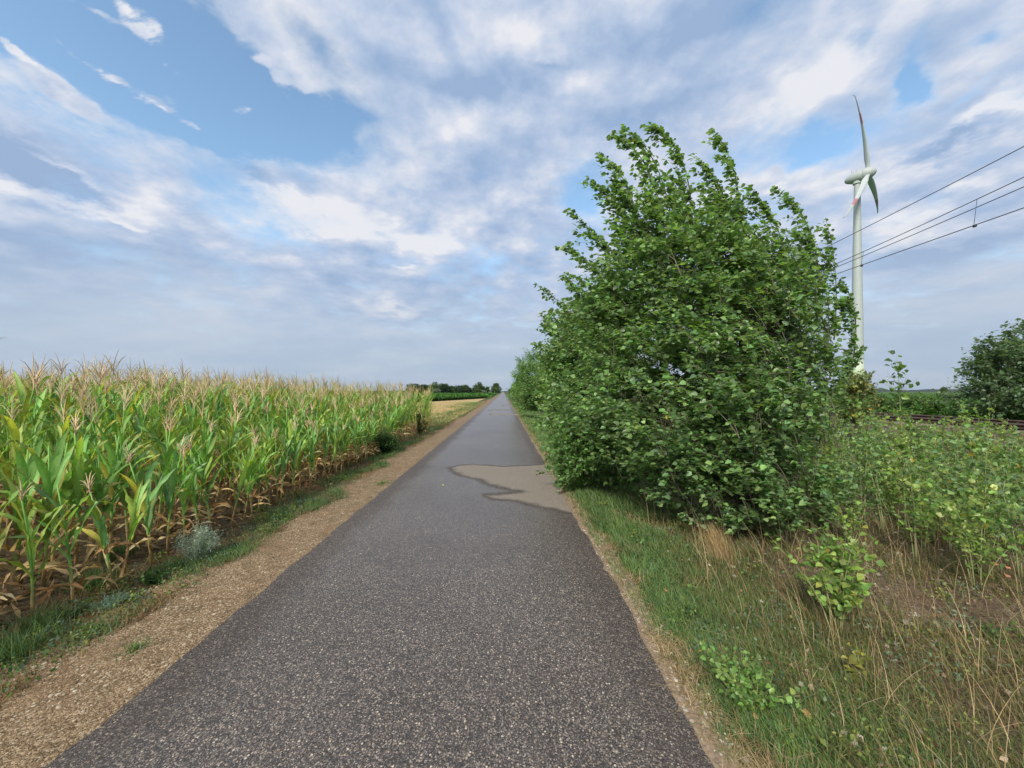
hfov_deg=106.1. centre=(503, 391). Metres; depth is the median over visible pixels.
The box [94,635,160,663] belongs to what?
weed patch
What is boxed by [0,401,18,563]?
maize plant
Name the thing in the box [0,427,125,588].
maize plant
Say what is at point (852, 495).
poplar sapling
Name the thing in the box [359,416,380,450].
maize plant
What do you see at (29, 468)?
maize plant
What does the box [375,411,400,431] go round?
maize plant
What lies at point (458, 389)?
tree
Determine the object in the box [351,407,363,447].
maize plant
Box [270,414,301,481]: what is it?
maize plant
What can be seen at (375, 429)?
maize plant
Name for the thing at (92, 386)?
maize plant
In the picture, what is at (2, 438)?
maize plant
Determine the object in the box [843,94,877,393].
wind turbine
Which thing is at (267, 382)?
maize plant
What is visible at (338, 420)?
maize plant
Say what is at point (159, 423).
maize plant
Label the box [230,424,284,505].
maize plant
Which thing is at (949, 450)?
poplar sapling
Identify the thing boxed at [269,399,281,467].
maize plant
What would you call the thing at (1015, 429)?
poplar sapling
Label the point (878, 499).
poplar sapling
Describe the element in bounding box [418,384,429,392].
tree
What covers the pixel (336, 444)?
maize plant
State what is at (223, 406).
maize plant
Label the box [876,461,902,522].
poplar sapling
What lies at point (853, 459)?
poplar sapling
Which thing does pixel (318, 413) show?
maize plant
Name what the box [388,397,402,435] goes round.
maize plant
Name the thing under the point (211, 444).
maize plant
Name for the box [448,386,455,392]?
tree
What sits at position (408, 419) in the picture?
maize plant
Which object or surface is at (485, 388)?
tree
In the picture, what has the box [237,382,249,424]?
maize plant
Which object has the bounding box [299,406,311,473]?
maize plant
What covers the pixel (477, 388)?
tree
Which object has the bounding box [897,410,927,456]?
poplar sapling
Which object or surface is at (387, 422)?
maize plant
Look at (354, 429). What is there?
maize plant
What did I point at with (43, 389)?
maize plant
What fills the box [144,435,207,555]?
maize plant
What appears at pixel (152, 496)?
maize plant
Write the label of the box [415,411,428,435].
dock plant
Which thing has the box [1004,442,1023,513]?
poplar sapling
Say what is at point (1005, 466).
poplar sapling
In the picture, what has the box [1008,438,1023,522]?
poplar sapling
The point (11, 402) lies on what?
maize plant
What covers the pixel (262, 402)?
maize plant
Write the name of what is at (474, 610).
path
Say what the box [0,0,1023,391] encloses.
sky
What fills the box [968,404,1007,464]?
poplar sapling
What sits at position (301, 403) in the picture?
maize plant
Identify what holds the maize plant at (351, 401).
on the ground at (888, 588)
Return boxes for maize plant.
[0,355,58,504]
[0,357,54,550]
[0,361,50,520]
[0,364,55,499]
[0,365,44,532]
[0,385,15,529]
[0,385,24,443]
[0,389,11,512]
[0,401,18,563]
[0,427,91,586]
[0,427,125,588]
[0,431,30,502]
[0,434,52,603]
[0,477,31,602]
[0,477,85,618]
[0,544,21,568]
[1,366,53,539]
[1,395,62,542]
[1,484,118,605]
[13,373,91,518]
[14,366,52,484]
[14,369,70,497]
[24,381,51,442]
[29,383,55,489]
[30,375,99,499]
[31,370,78,431]
[31,409,110,584]
[35,379,90,513]
[36,365,88,462]
[37,353,81,511]
[37,365,74,482]
[43,386,102,526]
[47,397,90,545]
[50,355,128,509]
[59,375,96,504]
[63,423,155,565]
[65,366,82,442]
[65,440,160,562]
[69,356,115,497]
[69,372,111,527]
[69,381,114,505]
[69,389,115,504]
[70,354,107,436]
[73,397,128,521]
[76,362,93,397]
[76,471,139,589]
[79,394,107,539]
[81,433,166,543]
[81,450,159,541]
[82,477,157,589]
[85,356,134,507]
[91,356,127,438]
[92,373,129,489]
[92,377,136,513]
[93,383,131,468]
[94,443,180,565]
[96,350,147,473]
[102,382,150,535]
[103,369,143,448]
[104,368,162,491]
[104,378,155,493]
[104,385,117,447]
[105,376,140,446]
[117,365,151,472]
[121,378,157,464]
[123,397,153,498]
[123,412,201,532]
[124,371,163,469]
[125,369,151,473]
[125,382,169,479]
[128,361,181,489]
[131,365,174,466]
[132,365,154,447]
[133,366,179,467]
[136,413,192,536]
[138,370,170,434]
[141,385,177,486]
[143,386,190,499]
[144,377,176,439]
[144,387,182,467]
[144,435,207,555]
[149,435,214,526]
[150,444,220,544]
[151,390,199,507]
[157,402,179,469]
[157,434,206,545]
[159,376,195,469]
[161,368,192,438]
[163,377,199,480]
[168,382,194,448]
[170,419,238,520]
[171,370,205,470]
[172,359,192,486]
[175,373,202,457]
[175,455,236,533]
[176,383,219,505]
[178,382,200,497]
[179,400,223,516]
[180,379,216,483]
[181,386,208,491]
[182,369,214,483]
[191,381,222,496]
[192,429,255,508]
[193,368,228,484]
[197,367,233,460]
[200,375,219,468]
[203,383,228,483]
[207,370,233,473]
[208,414,244,502]
[209,433,271,527]
[210,378,223,468]
[212,377,223,456]
[212,408,259,511]
[216,380,242,465]
[216,385,239,493]
[217,424,274,489]
[218,378,229,424]
[218,391,250,490]
[220,379,245,453]
[222,397,256,498]
[225,391,258,487]
[226,442,280,511]
[229,433,273,520]
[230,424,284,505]
[231,384,248,456]
[235,448,270,514]
[236,377,249,465]
[237,374,263,461]
[237,378,268,454]
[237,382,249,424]
[238,389,269,468]
[238,390,270,465]
[239,373,262,450]
[242,401,279,488]
[243,386,277,477]
[243,422,276,488]
[246,374,261,436]
[249,372,274,449]
[253,387,283,472]
[253,427,288,504]
[254,367,282,421]
[255,373,285,462]
[257,379,282,447]
[257,427,293,492]
[258,420,278,484]
[259,380,279,459]
[259,381,278,454]
[260,376,287,461]
[261,384,284,450]
[262,368,271,416]
[266,396,306,480]
[266,426,298,501]
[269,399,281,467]
[269,416,321,497]
[270,374,296,428]
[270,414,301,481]
[273,416,316,494]
[274,391,295,455]
[277,377,294,449]
[278,428,306,491]
[279,381,311,452]
[279,406,319,478]
[280,382,297,431]
[280,387,316,448]
[284,387,296,468]
[292,383,318,443]
[292,401,333,459]
[295,418,328,480]
[295,420,322,488]
[298,398,317,454]
[298,405,332,458]
[299,382,306,462]
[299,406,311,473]
[300,406,322,466]
[302,409,320,471]
[302,419,331,466]
[302,427,323,484]
[304,377,316,415]
[304,389,323,447]
[304,416,327,483]
[309,393,328,443]
[311,391,324,454]
[314,413,332,457]
[315,394,330,440]
[316,423,331,477]
[318,397,344,451]
[319,411,334,461]
[321,389,332,455]
[322,420,350,474]
[323,420,352,463]
[326,422,350,476]
[327,387,346,415]
[327,417,355,469]
[330,385,345,417]
[330,419,364,469]
[333,404,344,458]
[333,413,356,465]
[335,412,352,454]
[337,415,356,450]
[339,392,350,418]
[340,402,360,453]
[342,404,363,448]
[342,429,357,467]
[345,412,370,464]
[345,417,364,463]
[346,386,358,441]
[348,385,358,414]
[348,408,359,451]
[349,419,369,462]
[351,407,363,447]
[353,416,370,461]
[354,401,367,446]
[355,391,369,412]
[359,402,369,426]
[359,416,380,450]
[359,422,376,458]
[360,418,381,456]
[361,420,376,458]
[365,399,371,428]
[367,400,376,442]
[367,412,385,439]
[368,406,385,435]
[369,414,381,452]
[375,411,389,433]
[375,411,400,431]
[376,394,383,424]
[376,405,399,443]
[378,404,399,436]
[382,390,390,430]
[382,412,400,432]
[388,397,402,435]
[391,401,403,435]
[392,380,400,408]
[393,403,409,440]
[397,399,408,440]
[398,401,411,440]
[400,397,413,438]
[403,392,414,432]
[403,395,412,439]
[406,391,418,432]
[408,393,415,429]
[408,395,416,434]
[411,385,422,424]
[418,390,428,430]
[421,390,429,420]
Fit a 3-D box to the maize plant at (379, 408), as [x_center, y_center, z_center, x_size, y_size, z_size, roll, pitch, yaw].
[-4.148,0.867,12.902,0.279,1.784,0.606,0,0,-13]
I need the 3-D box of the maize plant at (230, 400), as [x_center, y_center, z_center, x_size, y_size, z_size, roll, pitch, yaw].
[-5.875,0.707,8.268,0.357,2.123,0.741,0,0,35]
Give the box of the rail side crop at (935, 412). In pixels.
[663,393,1023,419]
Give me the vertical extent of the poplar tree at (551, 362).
5.063 m
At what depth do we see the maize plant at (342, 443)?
8.46 m
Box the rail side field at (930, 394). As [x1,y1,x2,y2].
[798,393,984,414]
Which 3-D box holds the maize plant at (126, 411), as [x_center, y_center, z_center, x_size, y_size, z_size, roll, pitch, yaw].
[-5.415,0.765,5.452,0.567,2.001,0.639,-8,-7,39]
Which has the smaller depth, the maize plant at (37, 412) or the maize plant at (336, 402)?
the maize plant at (37, 412)
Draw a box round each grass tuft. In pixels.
[0,589,101,642]
[0,605,99,668]
[34,559,132,595]
[71,536,154,567]
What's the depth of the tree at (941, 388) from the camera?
94.83 m
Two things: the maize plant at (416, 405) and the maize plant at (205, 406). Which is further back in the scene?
the maize plant at (416, 405)
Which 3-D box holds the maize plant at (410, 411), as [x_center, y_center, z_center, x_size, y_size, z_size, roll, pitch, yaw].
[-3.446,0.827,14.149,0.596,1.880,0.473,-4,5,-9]
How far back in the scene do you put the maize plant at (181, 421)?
5.56 m
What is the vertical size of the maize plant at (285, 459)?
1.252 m
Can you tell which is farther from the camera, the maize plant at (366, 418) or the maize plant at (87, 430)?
the maize plant at (366, 418)
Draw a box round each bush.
[367,427,404,453]
[431,388,440,392]
[536,354,645,491]
[827,369,883,439]
[933,318,1023,419]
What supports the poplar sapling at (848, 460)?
on the ground at (888, 588)
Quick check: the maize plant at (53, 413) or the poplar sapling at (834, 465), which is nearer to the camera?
the maize plant at (53, 413)
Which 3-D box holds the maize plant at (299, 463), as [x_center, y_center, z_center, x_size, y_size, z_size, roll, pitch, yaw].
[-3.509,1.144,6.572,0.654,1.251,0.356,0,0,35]
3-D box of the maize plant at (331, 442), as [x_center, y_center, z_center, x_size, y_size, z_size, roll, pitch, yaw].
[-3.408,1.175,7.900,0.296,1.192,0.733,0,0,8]
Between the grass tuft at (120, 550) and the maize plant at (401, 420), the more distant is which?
the maize plant at (401, 420)
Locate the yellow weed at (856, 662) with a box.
[841,637,872,685]
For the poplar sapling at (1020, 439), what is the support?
on the ground at (888, 588)
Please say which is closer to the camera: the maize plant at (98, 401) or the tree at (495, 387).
the maize plant at (98, 401)
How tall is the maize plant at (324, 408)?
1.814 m
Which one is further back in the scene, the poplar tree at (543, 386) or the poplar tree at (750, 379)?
the poplar tree at (543, 386)
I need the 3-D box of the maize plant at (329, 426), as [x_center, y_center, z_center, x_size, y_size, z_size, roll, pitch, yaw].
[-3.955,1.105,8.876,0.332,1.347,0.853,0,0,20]
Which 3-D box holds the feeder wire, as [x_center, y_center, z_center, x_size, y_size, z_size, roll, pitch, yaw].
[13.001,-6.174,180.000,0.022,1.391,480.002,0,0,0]
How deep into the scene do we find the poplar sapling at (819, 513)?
5.05 m
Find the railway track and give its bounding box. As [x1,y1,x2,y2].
[660,400,1023,433]
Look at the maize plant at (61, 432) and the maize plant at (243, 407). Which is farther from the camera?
the maize plant at (243, 407)
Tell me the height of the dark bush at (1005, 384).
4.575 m
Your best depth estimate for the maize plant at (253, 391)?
7.62 m
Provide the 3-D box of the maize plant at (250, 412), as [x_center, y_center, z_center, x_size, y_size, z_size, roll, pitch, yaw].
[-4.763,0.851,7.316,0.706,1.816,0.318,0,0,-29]
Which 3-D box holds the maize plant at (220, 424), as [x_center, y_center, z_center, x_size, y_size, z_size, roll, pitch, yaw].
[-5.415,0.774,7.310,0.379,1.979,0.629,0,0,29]
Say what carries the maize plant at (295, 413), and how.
on the ground at (888, 588)
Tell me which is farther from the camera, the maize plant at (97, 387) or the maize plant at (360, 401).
the maize plant at (360, 401)
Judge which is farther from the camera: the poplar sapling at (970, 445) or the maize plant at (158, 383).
the maize plant at (158, 383)
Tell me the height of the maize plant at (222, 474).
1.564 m
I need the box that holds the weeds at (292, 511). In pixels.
[0,435,1023,767]
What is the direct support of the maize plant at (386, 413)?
on the ground at (888, 588)
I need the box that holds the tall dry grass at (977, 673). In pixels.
[625,459,1023,767]
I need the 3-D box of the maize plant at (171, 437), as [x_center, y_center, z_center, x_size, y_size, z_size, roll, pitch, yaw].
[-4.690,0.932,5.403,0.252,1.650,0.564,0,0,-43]
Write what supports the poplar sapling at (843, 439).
on the ground at (888, 588)
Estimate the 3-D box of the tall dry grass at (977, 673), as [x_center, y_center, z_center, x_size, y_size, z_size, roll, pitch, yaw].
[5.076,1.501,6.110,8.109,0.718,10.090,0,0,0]
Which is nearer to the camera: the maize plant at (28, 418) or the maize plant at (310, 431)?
the maize plant at (28, 418)
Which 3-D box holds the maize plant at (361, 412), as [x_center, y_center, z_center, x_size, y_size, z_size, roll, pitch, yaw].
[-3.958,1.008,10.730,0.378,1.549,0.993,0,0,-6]
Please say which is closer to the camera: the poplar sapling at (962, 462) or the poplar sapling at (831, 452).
the poplar sapling at (831, 452)
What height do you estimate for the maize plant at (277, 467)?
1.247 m
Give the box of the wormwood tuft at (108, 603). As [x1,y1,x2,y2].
[87,590,134,611]
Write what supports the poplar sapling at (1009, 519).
on the ground at (888, 588)
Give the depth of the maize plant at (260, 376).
9.62 m
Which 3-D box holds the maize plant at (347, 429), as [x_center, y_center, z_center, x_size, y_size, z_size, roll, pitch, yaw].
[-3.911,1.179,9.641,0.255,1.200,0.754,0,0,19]
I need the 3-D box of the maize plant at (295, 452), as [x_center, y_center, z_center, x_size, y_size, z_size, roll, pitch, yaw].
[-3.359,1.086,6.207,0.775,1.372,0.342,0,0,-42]
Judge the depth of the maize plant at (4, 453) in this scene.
4.48 m
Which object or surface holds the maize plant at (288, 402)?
on the ground at (888, 588)
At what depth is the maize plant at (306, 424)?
7.24 m
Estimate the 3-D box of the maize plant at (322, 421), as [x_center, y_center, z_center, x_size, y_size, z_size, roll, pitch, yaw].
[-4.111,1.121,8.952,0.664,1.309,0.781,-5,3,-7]
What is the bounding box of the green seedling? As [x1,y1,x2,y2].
[690,637,807,712]
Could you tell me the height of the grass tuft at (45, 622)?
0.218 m
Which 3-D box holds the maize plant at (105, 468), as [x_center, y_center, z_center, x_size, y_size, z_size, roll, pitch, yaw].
[-4.040,1.046,4.001,0.356,1.475,0.967,0,0,0]
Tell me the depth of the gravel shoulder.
2.57 m
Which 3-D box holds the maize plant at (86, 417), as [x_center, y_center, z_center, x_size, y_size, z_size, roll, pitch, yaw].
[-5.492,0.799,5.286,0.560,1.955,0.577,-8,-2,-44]
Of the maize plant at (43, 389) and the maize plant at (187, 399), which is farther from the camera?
the maize plant at (187, 399)
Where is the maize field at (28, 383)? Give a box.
[0,337,439,578]
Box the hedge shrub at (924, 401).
[854,390,960,414]
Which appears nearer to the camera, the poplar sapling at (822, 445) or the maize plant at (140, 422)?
the maize plant at (140, 422)
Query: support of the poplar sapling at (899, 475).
on the ground at (888, 588)
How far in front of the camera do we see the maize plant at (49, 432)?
5.55 m
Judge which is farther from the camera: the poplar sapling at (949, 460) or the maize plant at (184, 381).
the maize plant at (184, 381)
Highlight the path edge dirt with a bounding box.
[505,394,741,767]
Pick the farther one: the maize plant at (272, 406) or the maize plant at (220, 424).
the maize plant at (272, 406)
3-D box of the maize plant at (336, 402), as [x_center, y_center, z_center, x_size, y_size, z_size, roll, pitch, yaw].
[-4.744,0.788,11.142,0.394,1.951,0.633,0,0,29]
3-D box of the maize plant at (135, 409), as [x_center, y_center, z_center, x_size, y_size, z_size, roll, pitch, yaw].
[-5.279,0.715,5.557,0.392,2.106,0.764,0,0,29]
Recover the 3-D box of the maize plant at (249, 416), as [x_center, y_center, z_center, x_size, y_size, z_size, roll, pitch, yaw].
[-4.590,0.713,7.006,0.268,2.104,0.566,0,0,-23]
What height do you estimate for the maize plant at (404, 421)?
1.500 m
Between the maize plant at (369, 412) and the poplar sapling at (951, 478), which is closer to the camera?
the poplar sapling at (951, 478)
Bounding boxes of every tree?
[406,383,419,392]
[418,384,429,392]
[427,382,440,390]
[438,383,449,392]
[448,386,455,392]
[453,385,464,392]
[462,385,469,392]
[471,382,482,392]
[481,386,489,392]
[490,383,502,393]
[505,348,547,418]
[530,264,646,473]
[532,307,580,416]
[538,122,866,545]
[940,387,948,394]
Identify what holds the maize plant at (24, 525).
on the ground at (888, 588)
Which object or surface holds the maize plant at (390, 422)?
on the ground at (888, 588)
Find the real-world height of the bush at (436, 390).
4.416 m
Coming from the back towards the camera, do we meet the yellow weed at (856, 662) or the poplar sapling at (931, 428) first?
the poplar sapling at (931, 428)
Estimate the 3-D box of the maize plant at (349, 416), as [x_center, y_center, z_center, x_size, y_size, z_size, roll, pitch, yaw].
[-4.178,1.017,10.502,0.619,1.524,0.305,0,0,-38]
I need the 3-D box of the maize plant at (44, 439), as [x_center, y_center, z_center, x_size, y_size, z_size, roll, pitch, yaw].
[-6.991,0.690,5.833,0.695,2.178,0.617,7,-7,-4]
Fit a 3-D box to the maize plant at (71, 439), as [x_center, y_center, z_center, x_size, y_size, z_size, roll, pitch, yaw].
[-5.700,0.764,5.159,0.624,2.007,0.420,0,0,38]
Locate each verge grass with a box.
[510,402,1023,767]
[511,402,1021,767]
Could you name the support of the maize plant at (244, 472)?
on the ground at (888, 588)
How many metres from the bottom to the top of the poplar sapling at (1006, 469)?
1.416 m
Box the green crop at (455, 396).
[276,392,497,401]
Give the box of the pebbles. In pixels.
[0,407,1023,767]
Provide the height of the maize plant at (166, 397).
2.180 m
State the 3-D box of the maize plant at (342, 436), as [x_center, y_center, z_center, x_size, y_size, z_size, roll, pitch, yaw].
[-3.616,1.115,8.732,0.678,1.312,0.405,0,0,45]
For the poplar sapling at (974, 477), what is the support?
on the ground at (888, 588)
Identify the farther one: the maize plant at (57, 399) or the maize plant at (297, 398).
the maize plant at (297, 398)
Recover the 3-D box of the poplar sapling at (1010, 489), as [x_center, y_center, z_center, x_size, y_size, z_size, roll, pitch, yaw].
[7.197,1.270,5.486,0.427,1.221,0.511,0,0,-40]
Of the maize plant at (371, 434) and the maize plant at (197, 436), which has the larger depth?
the maize plant at (371, 434)
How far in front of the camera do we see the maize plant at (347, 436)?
8.56 m
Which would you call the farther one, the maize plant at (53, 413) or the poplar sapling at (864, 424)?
the poplar sapling at (864, 424)
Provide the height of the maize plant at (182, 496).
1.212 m
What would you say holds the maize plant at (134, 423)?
on the ground at (888, 588)
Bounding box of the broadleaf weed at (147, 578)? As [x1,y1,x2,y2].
[135,566,168,586]
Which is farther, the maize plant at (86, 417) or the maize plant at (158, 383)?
the maize plant at (158, 383)
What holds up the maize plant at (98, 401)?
on the ground at (888, 588)
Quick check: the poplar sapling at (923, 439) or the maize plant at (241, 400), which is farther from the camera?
the maize plant at (241, 400)
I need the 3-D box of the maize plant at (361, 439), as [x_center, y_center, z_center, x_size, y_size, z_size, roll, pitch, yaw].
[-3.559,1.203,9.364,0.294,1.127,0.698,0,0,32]
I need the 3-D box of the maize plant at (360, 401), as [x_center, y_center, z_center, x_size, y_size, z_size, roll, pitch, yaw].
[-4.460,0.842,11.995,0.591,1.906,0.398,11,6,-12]
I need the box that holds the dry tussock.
[685,519,744,564]
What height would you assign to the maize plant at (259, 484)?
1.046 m
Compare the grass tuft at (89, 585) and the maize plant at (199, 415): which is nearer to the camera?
the grass tuft at (89, 585)
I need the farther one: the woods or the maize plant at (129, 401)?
the woods
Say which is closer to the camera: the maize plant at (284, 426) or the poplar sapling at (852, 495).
the poplar sapling at (852, 495)
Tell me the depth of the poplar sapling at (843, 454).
8.00 m
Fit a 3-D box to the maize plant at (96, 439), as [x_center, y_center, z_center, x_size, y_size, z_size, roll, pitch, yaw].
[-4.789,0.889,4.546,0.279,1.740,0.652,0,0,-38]
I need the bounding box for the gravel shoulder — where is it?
[0,393,500,767]
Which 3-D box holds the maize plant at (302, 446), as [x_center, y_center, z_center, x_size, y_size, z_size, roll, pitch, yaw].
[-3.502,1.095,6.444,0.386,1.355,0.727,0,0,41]
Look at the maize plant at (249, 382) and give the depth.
8.09 m
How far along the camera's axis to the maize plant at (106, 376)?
6.85 m
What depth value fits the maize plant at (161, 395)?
7.44 m
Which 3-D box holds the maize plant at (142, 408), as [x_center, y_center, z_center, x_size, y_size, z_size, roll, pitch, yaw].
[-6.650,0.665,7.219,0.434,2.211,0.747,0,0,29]
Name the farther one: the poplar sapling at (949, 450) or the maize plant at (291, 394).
the maize plant at (291, 394)
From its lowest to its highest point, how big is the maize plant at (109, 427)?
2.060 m
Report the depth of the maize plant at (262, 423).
6.67 m
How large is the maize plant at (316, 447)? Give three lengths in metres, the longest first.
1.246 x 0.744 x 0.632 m
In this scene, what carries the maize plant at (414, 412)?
on the ground at (888, 588)
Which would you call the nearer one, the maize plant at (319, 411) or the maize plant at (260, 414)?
the maize plant at (260, 414)
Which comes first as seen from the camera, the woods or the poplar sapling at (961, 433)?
the poplar sapling at (961, 433)
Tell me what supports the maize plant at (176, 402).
on the ground at (888, 588)
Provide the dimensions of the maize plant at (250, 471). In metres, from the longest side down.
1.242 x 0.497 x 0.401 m
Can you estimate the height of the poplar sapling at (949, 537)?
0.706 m
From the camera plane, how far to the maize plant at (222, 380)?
7.51 m
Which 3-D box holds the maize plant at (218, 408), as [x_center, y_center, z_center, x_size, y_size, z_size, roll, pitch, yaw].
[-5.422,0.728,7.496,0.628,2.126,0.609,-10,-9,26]
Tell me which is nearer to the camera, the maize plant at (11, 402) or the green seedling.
the green seedling
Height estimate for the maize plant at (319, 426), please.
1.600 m
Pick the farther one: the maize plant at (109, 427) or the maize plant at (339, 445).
the maize plant at (339, 445)
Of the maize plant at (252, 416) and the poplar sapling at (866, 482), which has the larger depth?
the maize plant at (252, 416)
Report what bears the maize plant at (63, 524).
on the ground at (888, 588)
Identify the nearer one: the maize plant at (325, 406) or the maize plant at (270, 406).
the maize plant at (270, 406)
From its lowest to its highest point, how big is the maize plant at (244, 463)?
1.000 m
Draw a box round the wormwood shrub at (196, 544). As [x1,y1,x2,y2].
[171,519,222,560]
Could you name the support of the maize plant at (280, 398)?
on the ground at (888, 588)
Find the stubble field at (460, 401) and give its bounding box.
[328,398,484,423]
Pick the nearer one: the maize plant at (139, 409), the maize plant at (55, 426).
the maize plant at (55, 426)
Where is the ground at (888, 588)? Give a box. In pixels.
[0,392,1023,767]
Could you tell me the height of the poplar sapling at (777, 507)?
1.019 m
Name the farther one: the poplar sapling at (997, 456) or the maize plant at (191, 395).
the maize plant at (191, 395)
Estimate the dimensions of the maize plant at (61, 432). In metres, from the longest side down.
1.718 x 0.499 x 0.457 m
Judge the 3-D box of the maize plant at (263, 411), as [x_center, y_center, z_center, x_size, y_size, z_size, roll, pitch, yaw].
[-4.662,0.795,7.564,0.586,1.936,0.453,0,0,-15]
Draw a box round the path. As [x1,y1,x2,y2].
[44,392,714,767]
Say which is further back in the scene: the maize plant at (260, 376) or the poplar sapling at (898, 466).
the maize plant at (260, 376)
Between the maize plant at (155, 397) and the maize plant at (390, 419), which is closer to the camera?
the maize plant at (155, 397)
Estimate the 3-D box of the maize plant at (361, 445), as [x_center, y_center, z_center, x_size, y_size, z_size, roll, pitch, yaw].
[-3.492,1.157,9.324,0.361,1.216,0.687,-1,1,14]
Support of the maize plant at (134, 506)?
on the ground at (888, 588)
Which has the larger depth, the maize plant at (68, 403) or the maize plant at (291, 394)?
the maize plant at (291, 394)
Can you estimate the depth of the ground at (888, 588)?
3.41 m
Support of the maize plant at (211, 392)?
on the ground at (888, 588)
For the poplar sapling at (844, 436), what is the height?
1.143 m
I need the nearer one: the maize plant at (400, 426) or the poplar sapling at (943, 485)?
the poplar sapling at (943, 485)
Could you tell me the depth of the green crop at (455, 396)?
83.98 m
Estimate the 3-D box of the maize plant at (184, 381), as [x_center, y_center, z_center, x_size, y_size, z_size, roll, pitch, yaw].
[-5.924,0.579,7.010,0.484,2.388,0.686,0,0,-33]
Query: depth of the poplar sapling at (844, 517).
4.63 m
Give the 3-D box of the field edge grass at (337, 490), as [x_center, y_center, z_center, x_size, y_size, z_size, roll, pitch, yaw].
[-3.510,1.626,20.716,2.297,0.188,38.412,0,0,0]
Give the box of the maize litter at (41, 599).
[0,445,380,637]
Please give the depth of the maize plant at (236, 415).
6.66 m
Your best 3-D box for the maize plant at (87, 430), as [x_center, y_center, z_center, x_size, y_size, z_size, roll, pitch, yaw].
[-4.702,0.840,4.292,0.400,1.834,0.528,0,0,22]
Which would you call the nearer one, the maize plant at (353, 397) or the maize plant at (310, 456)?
the maize plant at (310, 456)
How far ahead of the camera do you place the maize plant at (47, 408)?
5.39 m
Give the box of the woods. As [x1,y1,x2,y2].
[812,388,992,391]
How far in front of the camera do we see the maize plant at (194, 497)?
4.32 m
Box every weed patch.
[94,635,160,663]
[366,478,396,486]
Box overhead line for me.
[821,177,1023,276]
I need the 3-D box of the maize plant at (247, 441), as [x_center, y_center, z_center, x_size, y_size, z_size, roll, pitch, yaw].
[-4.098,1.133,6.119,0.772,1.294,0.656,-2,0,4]
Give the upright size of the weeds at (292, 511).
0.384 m
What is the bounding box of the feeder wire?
[532,146,1023,377]
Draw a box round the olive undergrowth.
[613,420,1023,767]
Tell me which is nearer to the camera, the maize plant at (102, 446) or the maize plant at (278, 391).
the maize plant at (102, 446)
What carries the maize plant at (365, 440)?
on the ground at (888, 588)
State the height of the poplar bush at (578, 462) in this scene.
2.501 m
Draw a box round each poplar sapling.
[764,523,884,635]
[765,471,790,533]
[791,428,833,488]
[793,482,835,527]
[795,437,833,509]
[795,439,842,529]
[801,432,857,533]
[801,470,858,523]
[808,475,876,542]
[818,412,833,463]
[821,401,834,451]
[822,410,850,472]
[826,459,847,488]
[827,405,886,530]
[830,423,851,458]
[830,434,868,498]
[832,468,873,528]
[836,427,848,469]
[841,440,871,485]
[842,417,898,533]
[847,399,890,478]
[852,408,910,486]
[856,410,895,506]
[858,426,885,472]
[860,460,900,507]
[876,439,904,505]
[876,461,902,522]
[877,350,923,537]
[879,422,937,561]
[880,449,954,530]
[889,423,938,506]
[891,432,944,517]
[895,425,920,467]
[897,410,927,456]
[897,434,968,545]
[900,439,942,492]
[902,476,950,553]
[907,454,947,485]
[907,466,1023,587]
[912,425,944,475]
[913,411,952,455]
[914,429,960,491]
[920,495,973,553]
[931,419,970,465]
[931,476,1019,572]
[932,417,977,533]
[934,458,968,500]
[934,470,984,505]
[945,453,1015,538]
[949,475,1012,547]
[952,434,1000,494]
[953,402,984,466]
[953,435,1020,514]
[954,422,1009,522]
[962,455,1009,493]
[966,434,1023,560]
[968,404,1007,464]
[973,429,1000,493]
[973,462,1023,576]
[982,445,1023,518]
[990,433,1023,502]
[991,422,1022,479]
[998,467,1023,536]
[1000,426,1023,456]
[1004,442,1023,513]
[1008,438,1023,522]
[1015,431,1023,451]
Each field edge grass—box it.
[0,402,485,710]
[0,408,475,679]
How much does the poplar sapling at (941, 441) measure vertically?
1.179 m
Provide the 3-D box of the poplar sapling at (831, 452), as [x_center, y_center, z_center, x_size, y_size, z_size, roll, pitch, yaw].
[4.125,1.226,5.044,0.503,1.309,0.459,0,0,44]
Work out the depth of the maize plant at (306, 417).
7.70 m
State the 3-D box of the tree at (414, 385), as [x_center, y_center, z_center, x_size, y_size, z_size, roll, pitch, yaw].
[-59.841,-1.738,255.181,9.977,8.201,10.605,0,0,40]
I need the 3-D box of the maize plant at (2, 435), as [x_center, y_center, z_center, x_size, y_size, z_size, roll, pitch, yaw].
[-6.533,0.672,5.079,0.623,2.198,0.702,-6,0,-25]
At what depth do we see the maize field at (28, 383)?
11.18 m
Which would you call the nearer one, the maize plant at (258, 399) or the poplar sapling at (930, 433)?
the poplar sapling at (930, 433)
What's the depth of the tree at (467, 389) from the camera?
259.39 m
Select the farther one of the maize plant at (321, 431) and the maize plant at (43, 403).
the maize plant at (321, 431)
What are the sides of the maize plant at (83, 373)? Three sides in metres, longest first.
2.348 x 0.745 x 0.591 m
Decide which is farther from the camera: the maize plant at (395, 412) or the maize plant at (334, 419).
the maize plant at (395, 412)
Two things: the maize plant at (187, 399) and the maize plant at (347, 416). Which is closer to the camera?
the maize plant at (187, 399)
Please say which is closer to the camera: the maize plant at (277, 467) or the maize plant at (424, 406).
the maize plant at (277, 467)
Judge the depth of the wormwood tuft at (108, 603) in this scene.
2.96 m
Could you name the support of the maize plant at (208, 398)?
on the ground at (888, 588)

